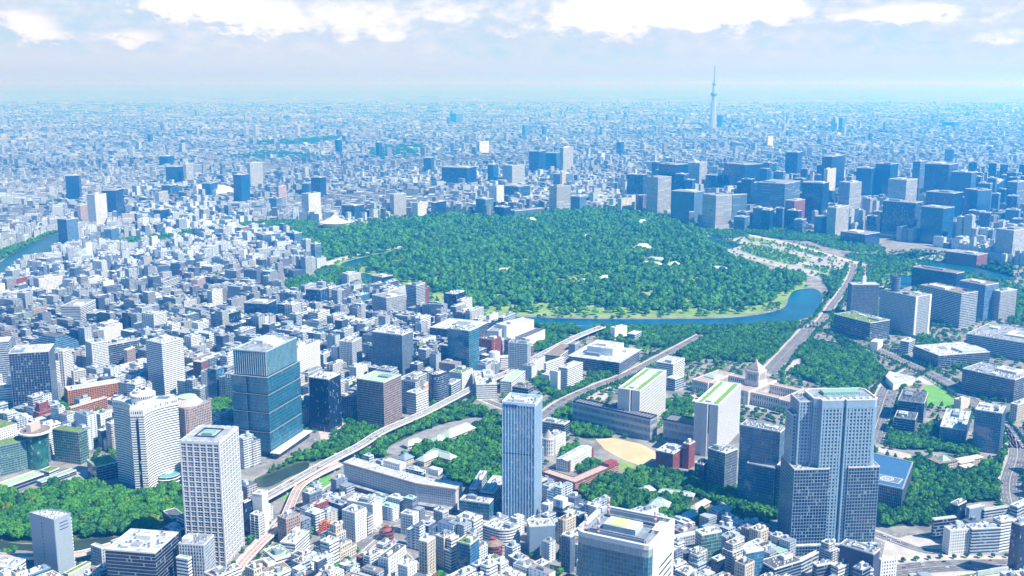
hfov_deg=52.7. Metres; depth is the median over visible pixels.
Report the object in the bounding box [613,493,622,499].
broadleaf tree
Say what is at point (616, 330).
office building
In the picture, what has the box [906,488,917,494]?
broadleaf tree
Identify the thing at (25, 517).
broadleaf tree
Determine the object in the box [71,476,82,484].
broadleaf tree
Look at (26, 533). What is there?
broadleaf tree
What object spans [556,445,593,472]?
gymnasium
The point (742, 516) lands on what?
broadleaf tree
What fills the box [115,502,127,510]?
broadleaf tree
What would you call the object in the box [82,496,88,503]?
broadleaf tree
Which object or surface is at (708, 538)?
office building
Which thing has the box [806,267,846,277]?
lawn
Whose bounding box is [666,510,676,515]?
broadleaf tree
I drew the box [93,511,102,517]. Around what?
broadleaf tree
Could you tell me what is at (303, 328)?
office building
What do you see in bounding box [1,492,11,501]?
broadleaf tree
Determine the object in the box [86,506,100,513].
broadleaf tree
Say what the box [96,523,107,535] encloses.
broadleaf tree
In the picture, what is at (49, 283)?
office tower
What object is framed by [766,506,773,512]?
broadleaf tree
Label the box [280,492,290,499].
lawn
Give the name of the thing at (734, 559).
apartment building
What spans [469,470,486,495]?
office building
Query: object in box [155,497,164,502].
broadleaf tree
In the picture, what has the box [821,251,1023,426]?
pavement
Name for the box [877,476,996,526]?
wood floor
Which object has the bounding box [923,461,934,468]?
broadleaf tree
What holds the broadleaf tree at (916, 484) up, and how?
on the wood floor at (920, 523)
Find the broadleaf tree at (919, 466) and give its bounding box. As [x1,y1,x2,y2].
[916,465,926,469]
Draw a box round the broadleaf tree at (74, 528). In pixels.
[71,524,77,536]
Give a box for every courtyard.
[64,469,87,479]
[386,417,482,454]
[586,378,617,400]
[664,395,698,415]
[746,404,775,411]
[766,359,805,375]
[878,447,914,457]
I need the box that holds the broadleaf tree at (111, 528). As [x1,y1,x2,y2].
[104,523,117,535]
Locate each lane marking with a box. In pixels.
[542,335,699,415]
[766,329,806,373]
[808,264,855,328]
[831,328,1022,447]
[875,369,916,443]
[876,531,941,553]
[900,559,1006,574]
[1000,427,1023,505]
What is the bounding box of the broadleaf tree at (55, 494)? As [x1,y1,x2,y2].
[48,490,60,498]
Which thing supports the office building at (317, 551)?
on the ground at (534, 95)
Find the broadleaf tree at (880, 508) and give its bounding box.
[877,505,884,513]
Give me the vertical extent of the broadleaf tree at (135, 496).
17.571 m
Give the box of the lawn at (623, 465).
[619,460,635,471]
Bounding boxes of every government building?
[572,367,665,440]
[656,355,684,380]
[663,380,740,456]
[666,374,683,390]
[833,310,889,339]
[846,266,879,315]
[873,453,913,508]
[879,271,931,336]
[911,265,963,286]
[913,342,989,368]
[920,283,977,328]
[959,278,998,320]
[961,362,1023,402]
[966,323,1023,360]
[991,288,1016,320]
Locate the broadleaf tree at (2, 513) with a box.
[0,510,6,517]
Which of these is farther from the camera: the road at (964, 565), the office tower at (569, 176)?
the office tower at (569, 176)
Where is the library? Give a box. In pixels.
[568,340,640,374]
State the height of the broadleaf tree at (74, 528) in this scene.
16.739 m
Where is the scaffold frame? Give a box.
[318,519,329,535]
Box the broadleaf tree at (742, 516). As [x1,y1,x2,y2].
[738,514,747,519]
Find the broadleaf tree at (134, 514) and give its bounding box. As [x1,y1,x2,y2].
[126,512,139,519]
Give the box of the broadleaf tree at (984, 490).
[979,486,990,493]
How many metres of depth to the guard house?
2217.52 m
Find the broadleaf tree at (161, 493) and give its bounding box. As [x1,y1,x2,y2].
[158,490,166,496]
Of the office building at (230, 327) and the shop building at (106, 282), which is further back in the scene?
the shop building at (106, 282)
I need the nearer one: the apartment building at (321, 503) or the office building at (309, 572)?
the office building at (309, 572)
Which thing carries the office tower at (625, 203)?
on the ground at (534, 95)
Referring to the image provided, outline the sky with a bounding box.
[0,0,1023,84]
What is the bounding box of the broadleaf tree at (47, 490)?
[43,488,53,494]
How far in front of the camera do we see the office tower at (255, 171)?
5469.91 m
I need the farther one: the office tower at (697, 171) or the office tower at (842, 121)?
the office tower at (842, 121)
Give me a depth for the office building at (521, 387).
1826.49 m
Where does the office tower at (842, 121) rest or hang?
on the ground at (534, 95)
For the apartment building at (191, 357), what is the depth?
1991.00 m
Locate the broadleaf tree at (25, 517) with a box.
[20,514,29,523]
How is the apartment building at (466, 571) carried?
on the ground at (534, 95)
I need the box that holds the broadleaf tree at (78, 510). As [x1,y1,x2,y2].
[75,507,86,514]
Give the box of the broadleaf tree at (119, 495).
[113,491,126,502]
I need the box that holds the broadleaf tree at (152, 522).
[147,517,157,528]
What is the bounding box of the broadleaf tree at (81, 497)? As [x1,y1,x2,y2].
[78,494,85,502]
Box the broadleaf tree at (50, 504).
[41,500,56,509]
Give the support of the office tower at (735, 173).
on the ground at (534, 95)
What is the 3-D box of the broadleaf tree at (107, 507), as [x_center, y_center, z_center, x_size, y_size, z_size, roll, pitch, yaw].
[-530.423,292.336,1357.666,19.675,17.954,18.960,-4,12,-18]
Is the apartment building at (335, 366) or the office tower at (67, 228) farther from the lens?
the office tower at (67, 228)
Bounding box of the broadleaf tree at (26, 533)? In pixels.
[24,528,30,538]
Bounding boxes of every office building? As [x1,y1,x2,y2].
[0,283,4,291]
[0,336,11,383]
[0,385,12,408]
[0,401,7,408]
[0,419,17,439]
[0,470,43,489]
[0,556,26,569]
[11,565,27,575]
[25,392,41,417]
[26,286,38,292]
[27,564,50,575]
[29,332,78,348]
[33,289,45,298]
[37,468,76,486]
[40,466,59,476]
[44,251,61,257]
[44,419,60,427]
[75,377,96,384]
[87,455,117,480]
[90,542,105,565]
[94,409,111,428]
[95,562,107,575]
[97,322,122,340]
[105,528,178,575]
[108,338,138,364]
[118,362,129,372]
[126,378,142,395]
[129,358,146,368]
[136,304,152,312]
[163,521,184,539]
[176,554,192,575]
[178,533,215,575]
[181,311,198,320]
[196,259,206,270]
[198,329,218,344]
[201,369,208,396]
[203,303,215,310]
[204,563,240,575]
[207,365,223,397]
[210,312,215,326]
[216,353,222,365]
[220,350,233,365]
[225,319,247,332]
[228,309,240,322]
[233,326,255,333]
[242,498,252,534]
[250,557,290,571]
[251,265,260,269]
[252,489,269,531]
[255,570,274,575]
[263,544,290,566]
[264,285,278,295]
[270,567,290,575]
[276,325,299,333]
[277,300,288,315]
[280,526,309,552]
[292,555,310,568]
[294,325,311,331]
[294,568,314,575]
[300,365,321,373]
[301,282,315,292]
[301,307,313,318]
[302,487,321,505]
[308,308,329,319]
[311,546,323,555]
[313,326,325,332]
[315,570,329,575]
[319,564,335,575]
[320,535,339,562]
[328,285,340,300]
[337,315,354,318]
[342,504,366,542]
[344,325,353,334]
[346,494,381,528]
[349,318,367,324]
[349,362,366,376]
[349,377,357,387]
[354,292,369,300]
[359,327,374,336]
[370,313,381,325]
[376,365,396,373]
[398,558,416,575]
[400,509,418,534]
[401,371,426,380]
[406,387,428,414]
[409,313,421,324]
[413,342,416,353]
[415,314,430,328]
[422,335,435,342]
[428,369,448,402]
[433,505,448,524]
[444,290,465,308]
[444,534,458,569]
[449,365,472,389]
[449,378,460,395]
[456,297,471,306]
[456,511,482,529]
[456,534,478,569]
[460,494,493,519]
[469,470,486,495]
[470,558,483,571]
[470,571,482,575]
[473,369,496,399]
[474,315,485,320]
[479,343,507,366]
[479,347,486,360]
[480,475,501,508]
[480,558,497,575]
[482,517,519,549]
[483,553,500,560]
[484,311,499,327]
[491,318,497,326]
[498,312,514,322]
[500,370,524,393]
[510,382,539,394]
[527,517,554,554]
[530,355,544,374]
[533,557,549,568]
[541,510,557,521]
[542,369,557,381]
[542,417,569,435]
[542,429,565,455]
[544,343,568,361]
[544,356,563,372]
[550,369,560,388]
[552,495,586,527]
[558,361,582,388]
[561,531,574,572]
[568,341,578,357]
[570,527,577,535]
[610,324,626,339]
[627,330,641,338]
[673,558,685,574]
[674,523,697,534]
[674,530,694,547]
[674,536,686,549]
[688,549,705,572]
[694,458,707,482]
[695,526,721,564]
[711,554,724,573]
[760,572,772,575]
[763,552,801,575]
[799,550,818,575]
[812,559,832,575]
[830,558,848,575]
[839,538,879,575]
[852,561,870,575]
[893,410,917,431]
[897,389,927,422]
[899,337,914,353]
[931,515,956,539]
[939,408,970,442]
[942,522,969,554]
[949,498,966,519]
[953,396,969,409]
[957,566,1023,575]
[965,503,984,519]
[966,522,1000,554]
[982,505,1008,518]
[993,515,1015,551]
[1007,517,1023,570]
[1009,398,1023,420]
[1009,498,1023,517]
[1014,570,1023,575]
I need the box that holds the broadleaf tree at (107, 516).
[100,512,112,520]
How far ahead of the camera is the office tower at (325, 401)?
1688.97 m
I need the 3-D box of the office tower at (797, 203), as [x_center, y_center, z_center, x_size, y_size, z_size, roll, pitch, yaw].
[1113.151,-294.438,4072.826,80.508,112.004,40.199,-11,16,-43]
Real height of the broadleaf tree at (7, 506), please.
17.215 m
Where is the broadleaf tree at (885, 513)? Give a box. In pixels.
[878,511,889,518]
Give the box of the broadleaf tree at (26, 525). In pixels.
[23,522,30,531]
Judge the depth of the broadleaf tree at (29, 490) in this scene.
1408.14 m
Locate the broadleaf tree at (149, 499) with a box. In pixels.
[144,496,155,504]
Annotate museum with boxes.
[885,371,915,389]
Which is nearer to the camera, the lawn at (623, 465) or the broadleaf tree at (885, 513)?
the broadleaf tree at (885, 513)
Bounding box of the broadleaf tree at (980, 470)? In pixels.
[976,469,986,474]
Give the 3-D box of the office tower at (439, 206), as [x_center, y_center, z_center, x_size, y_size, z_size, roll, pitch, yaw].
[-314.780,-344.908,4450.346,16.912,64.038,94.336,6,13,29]
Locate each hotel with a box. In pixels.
[0,420,88,475]
[112,387,180,488]
[297,339,320,371]
[342,457,462,514]
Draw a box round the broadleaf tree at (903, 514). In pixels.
[897,511,907,522]
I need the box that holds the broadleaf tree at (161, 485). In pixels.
[155,481,166,490]
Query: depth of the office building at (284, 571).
1147.84 m
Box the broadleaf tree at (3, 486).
[0,484,8,490]
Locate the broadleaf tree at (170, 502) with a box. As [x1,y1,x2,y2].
[165,500,174,506]
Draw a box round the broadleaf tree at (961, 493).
[954,490,966,499]
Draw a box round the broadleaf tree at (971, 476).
[966,474,975,483]
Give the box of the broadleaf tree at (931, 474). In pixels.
[925,473,936,478]
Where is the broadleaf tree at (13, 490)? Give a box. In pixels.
[8,486,18,494]
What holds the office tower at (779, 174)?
on the ground at (534, 95)
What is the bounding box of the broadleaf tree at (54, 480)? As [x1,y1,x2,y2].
[47,476,60,485]
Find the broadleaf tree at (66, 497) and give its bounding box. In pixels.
[62,495,70,498]
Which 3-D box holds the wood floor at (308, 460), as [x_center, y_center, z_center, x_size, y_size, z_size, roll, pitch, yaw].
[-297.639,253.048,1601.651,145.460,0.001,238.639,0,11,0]
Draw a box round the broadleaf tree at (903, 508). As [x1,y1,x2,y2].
[896,505,907,511]
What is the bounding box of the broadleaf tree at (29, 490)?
[24,487,33,493]
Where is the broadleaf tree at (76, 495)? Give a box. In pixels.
[71,491,80,498]
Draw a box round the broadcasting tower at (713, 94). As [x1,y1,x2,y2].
[709,68,716,130]
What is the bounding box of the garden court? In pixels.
[319,423,374,453]
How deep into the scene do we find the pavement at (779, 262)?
3283.97 m
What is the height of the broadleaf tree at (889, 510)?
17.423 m
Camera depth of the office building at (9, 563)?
1168.31 m
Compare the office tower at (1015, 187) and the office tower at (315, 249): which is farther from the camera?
the office tower at (1015, 187)
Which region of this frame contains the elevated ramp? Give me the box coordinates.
[236,462,342,572]
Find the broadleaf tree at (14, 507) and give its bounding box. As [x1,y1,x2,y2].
[8,503,20,511]
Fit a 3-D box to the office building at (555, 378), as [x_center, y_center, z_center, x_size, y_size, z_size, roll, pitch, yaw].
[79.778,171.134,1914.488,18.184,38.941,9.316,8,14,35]
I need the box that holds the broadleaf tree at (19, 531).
[10,526,24,539]
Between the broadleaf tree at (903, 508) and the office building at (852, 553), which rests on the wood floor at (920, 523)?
the broadleaf tree at (903, 508)
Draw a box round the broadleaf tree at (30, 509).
[25,506,37,512]
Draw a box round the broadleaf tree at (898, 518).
[895,515,903,523]
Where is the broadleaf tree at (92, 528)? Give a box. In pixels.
[85,524,96,536]
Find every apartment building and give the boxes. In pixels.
[0,374,6,384]
[16,276,27,283]
[25,305,46,313]
[34,399,50,417]
[38,570,62,575]
[49,431,53,454]
[56,360,61,385]
[58,348,72,386]
[64,378,119,404]
[68,396,107,410]
[69,279,89,285]
[71,368,85,384]
[85,338,108,366]
[98,319,118,326]
[124,346,135,362]
[141,310,166,328]
[164,321,173,332]
[167,321,180,335]
[168,528,180,541]
[181,297,196,306]
[184,333,201,349]
[184,351,209,366]
[192,318,208,329]
[215,324,226,332]
[225,369,233,399]
[243,562,262,575]
[250,510,264,538]
[277,509,300,541]
[285,301,300,316]
[291,549,313,567]
[299,373,307,394]
[312,497,327,508]
[326,359,342,372]
[327,312,345,323]
[328,520,345,540]
[339,537,356,561]
[341,271,360,283]
[341,379,344,393]
[344,572,363,575]
[349,332,358,336]
[356,550,368,568]
[361,318,374,326]
[363,549,379,566]
[375,324,392,329]
[378,543,405,575]
[383,286,399,292]
[401,377,422,386]
[418,533,435,574]
[419,282,429,302]
[436,529,454,567]
[450,566,476,575]
[456,307,469,318]
[465,306,483,319]
[479,335,500,354]
[498,556,511,573]
[502,568,526,575]
[555,521,557,541]
[558,512,575,542]
[576,559,577,574]
[655,443,682,468]
[675,565,697,575]
[682,438,694,468]
[685,571,704,575]
[689,546,706,567]
[713,571,732,575]
[722,537,743,572]
[732,555,742,572]
[734,556,754,575]
[740,523,751,543]
[749,523,768,542]
[818,538,837,562]
[878,556,896,575]
[999,570,1020,575]
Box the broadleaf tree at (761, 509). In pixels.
[757,506,765,512]
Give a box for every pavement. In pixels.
[0,454,166,543]
[236,458,378,562]
[241,440,351,495]
[310,526,418,571]
[354,524,534,561]
[355,493,526,528]
[369,391,501,495]
[479,400,501,409]
[542,328,997,532]
[542,334,696,410]
[711,227,1012,295]
[729,250,846,279]
[764,329,799,373]
[803,264,857,329]
[805,324,1023,447]
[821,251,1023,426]
[874,367,919,443]
[875,529,959,555]
[897,557,1007,574]
[915,375,936,384]
[998,428,1023,499]
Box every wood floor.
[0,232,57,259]
[0,497,163,542]
[255,447,333,479]
[373,413,501,485]
[384,424,407,434]
[534,326,793,347]
[537,379,585,398]
[555,417,612,438]
[579,477,777,525]
[680,335,792,362]
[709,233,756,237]
[751,231,818,240]
[791,354,880,387]
[810,240,884,252]
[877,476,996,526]
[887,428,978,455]
[1007,297,1021,324]
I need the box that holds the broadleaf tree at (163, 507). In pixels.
[157,504,170,512]
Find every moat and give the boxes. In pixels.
[341,249,399,267]
[361,273,406,289]
[515,288,821,325]
[579,326,592,329]
[708,236,737,248]
[890,275,911,287]
[916,259,1011,279]
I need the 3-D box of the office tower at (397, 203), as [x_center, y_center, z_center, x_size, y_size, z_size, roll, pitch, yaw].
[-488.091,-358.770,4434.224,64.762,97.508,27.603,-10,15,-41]
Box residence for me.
[928,454,983,469]
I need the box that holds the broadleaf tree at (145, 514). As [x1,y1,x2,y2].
[139,512,149,518]
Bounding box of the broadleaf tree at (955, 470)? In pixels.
[950,467,960,473]
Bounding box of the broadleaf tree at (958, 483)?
[953,481,962,485]
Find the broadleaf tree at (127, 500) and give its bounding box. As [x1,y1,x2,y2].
[124,498,133,502]
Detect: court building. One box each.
[487,325,502,336]
[496,317,533,338]
[515,328,544,343]
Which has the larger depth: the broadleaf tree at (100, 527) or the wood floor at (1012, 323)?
the wood floor at (1012, 323)
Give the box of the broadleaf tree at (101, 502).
[94,499,107,505]
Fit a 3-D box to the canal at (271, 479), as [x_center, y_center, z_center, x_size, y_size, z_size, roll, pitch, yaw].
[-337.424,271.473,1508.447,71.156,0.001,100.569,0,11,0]
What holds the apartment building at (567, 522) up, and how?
on the ground at (534, 95)
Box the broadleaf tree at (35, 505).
[27,503,39,508]
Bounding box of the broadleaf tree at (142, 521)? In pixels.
[138,517,148,527]
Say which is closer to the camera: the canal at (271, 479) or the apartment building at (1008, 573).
the apartment building at (1008, 573)
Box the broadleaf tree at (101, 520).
[94,517,107,525]
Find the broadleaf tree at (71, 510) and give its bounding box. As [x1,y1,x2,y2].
[67,507,75,514]
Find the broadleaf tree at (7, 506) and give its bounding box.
[0,503,12,509]
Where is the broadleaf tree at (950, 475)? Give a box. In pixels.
[947,472,957,479]
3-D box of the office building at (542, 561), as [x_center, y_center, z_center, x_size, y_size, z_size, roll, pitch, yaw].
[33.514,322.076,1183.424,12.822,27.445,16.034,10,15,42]
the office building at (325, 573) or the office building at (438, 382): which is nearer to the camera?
the office building at (325, 573)
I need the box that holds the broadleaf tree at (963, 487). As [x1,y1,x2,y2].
[960,485,968,491]
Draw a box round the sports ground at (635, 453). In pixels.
[596,438,655,464]
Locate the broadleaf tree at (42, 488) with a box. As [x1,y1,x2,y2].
[40,486,45,494]
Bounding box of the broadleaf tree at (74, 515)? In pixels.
[71,512,77,518]
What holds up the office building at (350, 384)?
on the ground at (534, 95)
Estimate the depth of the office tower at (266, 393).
1575.66 m
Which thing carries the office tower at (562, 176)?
on the ground at (534, 95)
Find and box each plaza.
[727,235,942,287]
[882,533,1006,575]
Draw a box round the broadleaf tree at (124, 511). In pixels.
[119,509,127,516]
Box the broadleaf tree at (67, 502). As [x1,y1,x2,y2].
[60,499,71,505]
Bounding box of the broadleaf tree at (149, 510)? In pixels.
[145,508,156,513]
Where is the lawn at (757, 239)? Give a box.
[747,236,783,242]
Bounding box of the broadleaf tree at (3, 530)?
[0,526,6,538]
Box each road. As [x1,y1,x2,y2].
[241,460,375,575]
[306,526,418,568]
[326,246,407,264]
[355,491,526,526]
[355,525,532,563]
[482,400,501,407]
[542,334,703,419]
[730,250,844,279]
[749,234,866,265]
[765,329,813,373]
[803,325,1023,448]
[805,264,855,329]
[874,368,922,443]
[875,531,945,554]
[896,559,1007,575]
[1000,426,1023,518]
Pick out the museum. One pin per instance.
(894, 380)
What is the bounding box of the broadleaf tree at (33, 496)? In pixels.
[25,493,36,501]
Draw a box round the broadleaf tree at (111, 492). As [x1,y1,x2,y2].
[106,489,117,495]
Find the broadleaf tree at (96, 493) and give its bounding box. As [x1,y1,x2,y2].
[90,489,101,497]
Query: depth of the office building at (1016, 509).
1359.48 m
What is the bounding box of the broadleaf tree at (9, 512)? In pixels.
[7,510,16,515]
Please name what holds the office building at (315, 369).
on the ground at (534, 95)
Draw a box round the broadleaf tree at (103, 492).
[97,488,108,495]
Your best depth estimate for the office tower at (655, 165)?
5264.60 m
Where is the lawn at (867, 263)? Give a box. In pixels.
[846,257,909,272]
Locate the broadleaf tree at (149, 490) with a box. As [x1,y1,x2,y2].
[145,487,153,494]
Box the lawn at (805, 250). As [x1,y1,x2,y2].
[783,243,823,257]
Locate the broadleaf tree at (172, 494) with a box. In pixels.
[167,490,178,500]
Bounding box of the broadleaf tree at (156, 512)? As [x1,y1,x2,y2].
[150,510,162,519]
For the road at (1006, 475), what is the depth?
1511.15 m
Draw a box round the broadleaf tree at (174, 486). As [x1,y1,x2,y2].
[168,481,181,489]
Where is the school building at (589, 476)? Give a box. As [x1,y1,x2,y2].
[542,459,618,490]
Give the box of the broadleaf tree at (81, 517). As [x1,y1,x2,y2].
[77,514,90,522]
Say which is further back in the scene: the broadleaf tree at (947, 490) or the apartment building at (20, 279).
the apartment building at (20, 279)
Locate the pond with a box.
[0,537,117,550]
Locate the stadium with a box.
[201,185,233,194]
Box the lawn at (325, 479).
[304,474,330,488]
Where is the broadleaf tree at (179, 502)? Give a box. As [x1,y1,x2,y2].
[176,499,182,505]
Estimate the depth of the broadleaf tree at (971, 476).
1462.56 m
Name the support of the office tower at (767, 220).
on the ground at (534, 95)
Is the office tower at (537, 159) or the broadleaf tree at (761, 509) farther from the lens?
the office tower at (537, 159)
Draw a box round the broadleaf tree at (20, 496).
[14,492,26,502]
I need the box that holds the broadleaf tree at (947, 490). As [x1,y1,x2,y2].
[941,487,953,494]
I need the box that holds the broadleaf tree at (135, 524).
[129,521,140,528]
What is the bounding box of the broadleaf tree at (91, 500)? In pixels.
[86,495,95,504]
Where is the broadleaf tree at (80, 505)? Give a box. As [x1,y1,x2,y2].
[72,503,83,507]
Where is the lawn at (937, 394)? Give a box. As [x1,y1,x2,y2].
[924,385,953,406]
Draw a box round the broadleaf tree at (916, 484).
[910,482,919,488]
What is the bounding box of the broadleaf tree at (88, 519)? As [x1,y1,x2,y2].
[80,515,94,523]
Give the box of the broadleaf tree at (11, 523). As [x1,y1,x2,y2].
[5,521,17,527]
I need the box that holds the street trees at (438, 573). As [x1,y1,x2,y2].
[0,213,895,575]
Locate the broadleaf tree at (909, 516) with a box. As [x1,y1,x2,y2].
[906,511,911,521]
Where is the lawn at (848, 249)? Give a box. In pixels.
[817,242,878,252]
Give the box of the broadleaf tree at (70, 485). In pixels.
[66,482,74,488]
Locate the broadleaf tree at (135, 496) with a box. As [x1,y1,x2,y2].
[130,494,140,499]
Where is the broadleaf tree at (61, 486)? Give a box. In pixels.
[56,483,65,488]
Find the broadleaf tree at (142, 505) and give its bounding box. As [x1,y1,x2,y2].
[136,503,147,508]
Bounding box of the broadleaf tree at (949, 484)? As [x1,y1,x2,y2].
[944,482,952,487]
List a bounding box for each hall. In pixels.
[157,470,181,483]
[379,525,393,540]
[396,452,414,463]
[401,437,421,448]
[415,450,437,466]
[426,448,457,462]
[430,318,488,336]
[431,434,444,441]
[440,422,475,438]
[486,536,502,555]
[632,243,651,247]
[640,485,655,491]
[648,497,671,509]
[649,256,669,263]
[658,488,694,500]
[679,509,698,520]
[691,498,710,511]
[708,502,732,511]
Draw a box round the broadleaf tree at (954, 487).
[950,484,960,490]
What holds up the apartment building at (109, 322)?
on the ground at (534, 95)
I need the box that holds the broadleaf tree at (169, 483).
[166,480,174,489]
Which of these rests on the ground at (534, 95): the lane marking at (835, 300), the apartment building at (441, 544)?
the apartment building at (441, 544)
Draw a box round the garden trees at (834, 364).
[0,248,1023,574]
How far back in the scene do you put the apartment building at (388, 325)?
2221.81 m
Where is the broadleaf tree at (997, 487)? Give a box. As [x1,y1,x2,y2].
[990,484,1001,492]
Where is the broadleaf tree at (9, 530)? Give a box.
[6,525,18,538]
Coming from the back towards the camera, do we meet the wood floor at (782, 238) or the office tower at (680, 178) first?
the office tower at (680, 178)
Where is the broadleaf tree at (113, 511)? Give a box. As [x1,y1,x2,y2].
[105,508,119,515]
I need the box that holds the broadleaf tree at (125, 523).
[118,518,130,532]
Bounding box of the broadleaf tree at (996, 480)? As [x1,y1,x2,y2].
[991,477,1000,484]
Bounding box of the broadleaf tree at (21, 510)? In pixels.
[17,507,25,516]
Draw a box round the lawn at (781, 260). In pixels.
[739,245,809,264]
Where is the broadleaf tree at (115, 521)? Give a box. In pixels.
[112,517,123,529]
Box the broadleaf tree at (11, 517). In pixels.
[6,514,16,520]
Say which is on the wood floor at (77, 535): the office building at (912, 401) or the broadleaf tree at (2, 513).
the broadleaf tree at (2, 513)
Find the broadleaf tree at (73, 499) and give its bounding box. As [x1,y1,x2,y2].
[70,497,80,502]
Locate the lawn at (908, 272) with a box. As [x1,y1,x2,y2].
[873,269,911,285]
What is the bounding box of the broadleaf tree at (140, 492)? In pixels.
[135,489,147,496]
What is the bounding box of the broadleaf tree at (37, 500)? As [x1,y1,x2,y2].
[34,498,44,502]
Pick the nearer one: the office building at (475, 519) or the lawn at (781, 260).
the office building at (475, 519)
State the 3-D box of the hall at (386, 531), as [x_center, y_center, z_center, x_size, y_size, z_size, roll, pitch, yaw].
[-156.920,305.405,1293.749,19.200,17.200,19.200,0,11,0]
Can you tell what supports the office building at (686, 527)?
on the ground at (534, 95)
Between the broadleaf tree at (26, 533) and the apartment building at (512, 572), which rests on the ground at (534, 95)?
the apartment building at (512, 572)
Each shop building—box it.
[0,568,10,575]
[63,561,90,575]
[99,278,113,291]
[163,508,181,524]
[423,381,428,388]
[508,552,528,567]
[527,513,541,518]
[636,504,658,513]
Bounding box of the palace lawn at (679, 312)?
[317,212,806,317]
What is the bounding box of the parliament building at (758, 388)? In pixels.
[692,359,805,411]
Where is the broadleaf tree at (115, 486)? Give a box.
[112,483,125,489]
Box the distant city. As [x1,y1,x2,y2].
[0,100,1023,575]
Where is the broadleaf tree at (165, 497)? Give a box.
[162,495,169,501]
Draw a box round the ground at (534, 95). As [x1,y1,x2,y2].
[0,85,1023,575]
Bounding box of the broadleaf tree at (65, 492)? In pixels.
[60,490,72,497]
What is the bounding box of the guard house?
[870,338,882,349]
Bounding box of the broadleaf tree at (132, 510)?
[126,507,138,513]
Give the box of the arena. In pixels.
[319,214,348,227]
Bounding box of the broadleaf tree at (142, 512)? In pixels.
[139,507,148,515]
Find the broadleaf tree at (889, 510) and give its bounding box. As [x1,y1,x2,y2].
[883,507,893,515]
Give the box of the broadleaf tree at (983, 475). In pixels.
[978,472,987,478]
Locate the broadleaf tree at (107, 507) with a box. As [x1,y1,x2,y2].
[101,504,112,512]
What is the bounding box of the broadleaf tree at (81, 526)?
[77,522,88,530]
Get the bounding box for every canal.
[0,234,58,271]
[253,462,308,486]
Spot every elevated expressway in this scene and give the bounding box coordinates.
[0,528,162,562]
[252,325,605,501]
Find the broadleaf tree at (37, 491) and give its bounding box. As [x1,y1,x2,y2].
[31,488,42,494]
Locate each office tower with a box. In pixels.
[8,343,58,406]
[29,509,75,573]
[33,274,62,291]
[57,216,78,243]
[61,299,95,320]
[65,174,81,198]
[77,204,87,220]
[86,192,107,225]
[86,309,103,320]
[88,275,101,282]
[101,188,124,218]
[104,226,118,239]
[129,252,144,258]
[145,334,185,396]
[153,207,169,222]
[155,191,168,203]
[159,155,173,164]
[161,276,178,286]
[162,184,178,193]
[165,165,183,182]
[178,393,211,438]
[179,424,244,565]
[183,163,193,179]
[190,275,205,286]
[192,184,201,193]
[202,181,217,194]
[207,288,222,303]
[226,239,247,245]
[231,335,311,458]
[233,173,249,201]
[244,126,248,136]
[244,298,276,313]
[247,162,262,187]
[249,253,263,259]
[253,124,259,135]
[256,231,280,240]
[269,196,281,209]
[272,289,305,299]
[276,185,286,196]
[286,231,301,245]
[295,124,300,134]
[301,191,320,212]
[301,238,310,250]
[302,182,310,192]
[306,285,327,301]
[309,371,341,431]
[310,242,321,256]
[311,176,325,197]
[335,139,341,151]
[339,336,361,365]
[341,203,363,218]
[357,370,401,426]
[365,209,379,217]
[372,273,392,282]
[372,291,405,311]
[372,327,413,375]
[375,141,381,157]
[390,193,405,215]
[406,282,424,307]
[412,201,427,216]
[423,156,433,171]
[431,200,446,213]
[442,165,475,182]
[447,324,478,370]
[450,113,462,121]
[476,140,488,152]
[476,197,492,212]
[487,163,497,181]
[489,184,503,201]
[494,205,509,215]
[502,164,524,182]
[502,393,542,519]
[504,184,529,196]
[508,339,530,369]
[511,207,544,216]
[522,124,529,135]
[529,150,545,172]
[542,126,546,134]
[546,152,559,167]
[549,184,570,209]
[554,172,572,183]
[560,146,572,170]
[560,170,565,183]
[571,195,585,209]
[578,497,674,575]
[616,141,623,153]
[617,197,631,210]
[627,173,646,194]
[646,175,671,213]
[648,161,652,171]
[651,161,660,175]
[659,162,687,190]
[671,189,703,221]
[675,173,688,189]
[685,179,694,189]
[688,161,706,187]
[700,192,732,228]
[705,174,721,187]
[707,443,737,486]
[717,115,723,126]
[723,161,762,187]
[731,194,746,222]
[734,215,749,230]
[737,181,756,203]
[737,210,748,215]
[737,419,784,506]
[741,178,753,203]
[743,540,763,575]
[749,210,752,225]
[752,206,766,227]
[756,179,799,208]
[759,167,769,181]
[761,161,771,174]
[761,208,772,230]
[766,136,772,146]
[772,162,776,178]
[774,170,785,179]
[775,206,785,228]
[777,387,879,556]
[784,198,804,226]
[785,151,802,173]
[786,208,801,229]
[794,177,805,191]
[794,218,806,232]
[800,168,807,180]
[802,181,828,222]
[814,174,820,180]
[814,215,826,233]
[816,164,821,173]
[821,154,844,189]
[823,168,835,188]
[826,204,849,234]
[828,189,835,202]
[831,118,838,129]
[838,117,845,129]
[838,180,861,208]
[840,229,879,243]
[848,215,850,229]
[856,166,874,195]
[866,214,877,230]
[874,162,898,194]
[880,199,922,238]
[887,177,917,200]
[912,160,926,186]
[918,205,954,243]
[923,162,957,192]
[925,190,962,217]
[942,121,958,126]
[944,149,953,160]
[945,249,987,266]
[950,170,976,195]
[963,188,990,215]
[968,161,977,170]
[968,209,981,215]
[972,402,1005,453]
[976,175,982,187]
[978,181,992,207]
[978,210,991,226]
[987,176,997,192]
[988,162,996,176]
[989,226,1023,262]
[990,192,1000,208]
[996,179,1004,191]
[997,187,1006,202]
[999,163,1007,178]
[1001,174,1006,187]
[1005,180,1023,203]
[1005,208,1020,222]
[1006,171,1016,187]
[1006,194,1018,208]
[1008,176,1020,180]
[1012,217,1022,223]
[1019,163,1023,174]
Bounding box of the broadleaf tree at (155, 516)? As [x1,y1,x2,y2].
[146,514,159,520]

